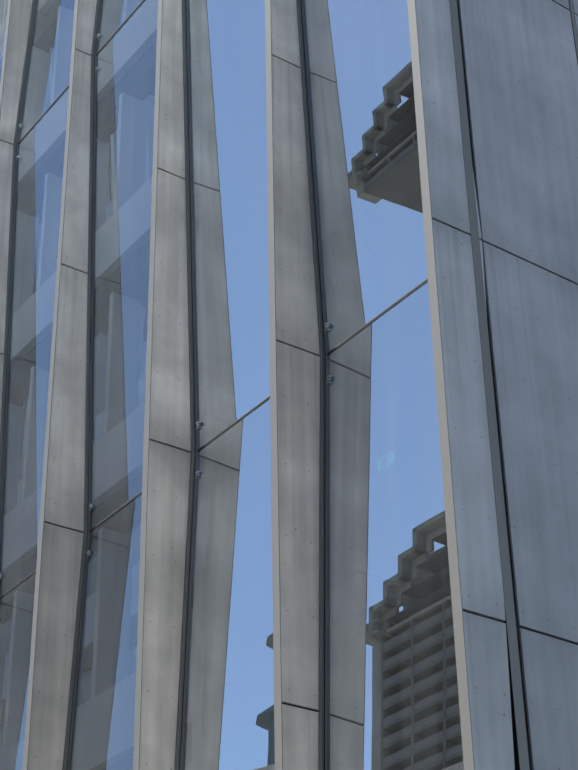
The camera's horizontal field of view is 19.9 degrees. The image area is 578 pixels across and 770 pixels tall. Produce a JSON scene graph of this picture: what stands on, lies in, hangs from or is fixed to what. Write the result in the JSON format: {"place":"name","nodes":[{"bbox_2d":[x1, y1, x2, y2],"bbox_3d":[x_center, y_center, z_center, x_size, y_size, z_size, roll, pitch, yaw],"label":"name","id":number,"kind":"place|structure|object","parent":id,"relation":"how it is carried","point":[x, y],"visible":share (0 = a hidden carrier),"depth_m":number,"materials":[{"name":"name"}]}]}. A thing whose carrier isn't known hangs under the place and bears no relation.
{"place":"outdoors","nodes":[
{"label":"outdoors","id":0,"kind":"place"},
{"bbox_2d":[0,0,319,769],"bbox_3d":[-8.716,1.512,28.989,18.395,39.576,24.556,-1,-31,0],"label":"cladding panels","id":1,"kind":"object","parent":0,"point":[298,390],"visible":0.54,"depth_m":17.55,"materials":[{"name":"grey metal"}]},
{"bbox_2d":[0,0,325,769],"bbox_3d":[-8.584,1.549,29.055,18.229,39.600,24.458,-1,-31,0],"label":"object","id":2,"kind":"object","parent":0,"point":[194,412],"visible":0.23,"depth_m":17.63,"materials":[{"name":"black metal"}]},
{"bbox_2d":[0,0,474,769],"bbox_3d":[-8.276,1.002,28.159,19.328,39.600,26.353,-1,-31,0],"label":"fin edge trim","id":3,"kind":"structure","parent":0,"point":[448,492],"depth_m":16.87,"materials":[{"name":"grey metal"}]},
{"bbox_2d":[182,0,463,769],"bbox_3d":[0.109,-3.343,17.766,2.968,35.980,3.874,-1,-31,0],"label":"glass panes","id":4,"kind":"structure","parent":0,"point":[392,695],"depth_m":15.70,"materials":[{"name":"blue glass"}]},
{"bbox_3d":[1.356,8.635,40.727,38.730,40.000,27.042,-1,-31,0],"label":"block","id":5,"kind":"object","parent":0,"visible":0},
{"bbox_2d":[0,40,156,769],"bbox_3d":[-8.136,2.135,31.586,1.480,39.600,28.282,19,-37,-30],"label":"facade soffits","id":6,"kind":"object","parent":5,"relation":"on","point":[137,479],"depth_m":23.07,"materials":[{"name":"grey"}]},
{"bbox_2d":[0,0,157,769],"bbox_3d":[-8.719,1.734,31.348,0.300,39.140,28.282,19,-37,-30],"label":"white facade bands","id":7,"kind":"object","parent":6,"relation":"attached to","point":[97,476],"depth_m":22.58,"materials":[{"name":"white"}]},
{"bbox_2d":[0,0,157,769],"bbox_3d":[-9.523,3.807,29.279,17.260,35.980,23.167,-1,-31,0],"label":"window glass","id":8,"kind":"object","parent":5,"relation":"on","point":[53,25],"depth_m":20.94,"materials":[{"name":"blue glass"}]},
{"bbox_2d":[0,34,331,577],"bbox_3d":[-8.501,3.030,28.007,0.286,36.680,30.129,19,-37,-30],"label":"glass clamps","id":9,"kind":"object","parent":8,"relation":"attached to","point":[198,423],"visible":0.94,"depth_m":17.56,"materials":[{"name":"silver metal"}]},
{"bbox_2d":[0,0,427,598],"bbox_3d":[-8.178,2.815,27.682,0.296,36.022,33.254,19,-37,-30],"label":"glazing transom joints","id":10,"kind":"object","parent":8,"relation":"attached to","point":[248,412],"depth_m":18.59,"materials":[{"name":"black"}]},
{"bbox_2d":[0,0,427,596],"bbox_3d":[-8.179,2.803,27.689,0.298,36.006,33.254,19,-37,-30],"label":"glazing transom arris","id":11,"kind":"object","parent":8,"relation":"attached to","point":[260,402],"depth_m":17.17,"materials":[{"name":"silver metal"}]},
{"bbox_2d":[0,52,503,711],"bbox_3d":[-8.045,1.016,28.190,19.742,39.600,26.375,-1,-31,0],"label":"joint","id":12,"kind":"object","parent":5,"relation":"attached to","point":[190,452],"visible":0.04,"depth_m":14.24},
{"bbox_2d":[457,0,577,769],"bbox_3d":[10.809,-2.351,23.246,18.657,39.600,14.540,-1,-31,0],"label":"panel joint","id":13,"kind":"object","parent":5,"relation":"on","point":[516,756],"depth_m":12.68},
{"bbox_2d":[415,0,514,769],"bbox_3d":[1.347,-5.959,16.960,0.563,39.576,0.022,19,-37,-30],"label":"fin panels","id":14,"kind":"object","parent":13,"relation":"attached to","point":[481,582],"visible":0.93,"depth_m":13.22,"materials":[{"name":"concrete"}]},
{"bbox_2d":[449,0,577,769],"bbox_3d":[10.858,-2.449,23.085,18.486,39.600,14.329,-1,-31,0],"label":"flank wall trim strips","id":15,"kind":"object","parent":13,"relation":"attached to","point":[505,566],"depth_m":13.41,"materials":[{"name":"grey metal"}]},
{"bbox_2d":[458,0,577,769],"bbox_3d":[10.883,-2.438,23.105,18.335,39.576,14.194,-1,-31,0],"label":"flank wall panels","id":16,"kind":"object","parent":13,"relation":"attached to","point":[521,67],"visible":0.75,"depth_m":14.34,"materials":[{"name":"grey metal"}]}
]}

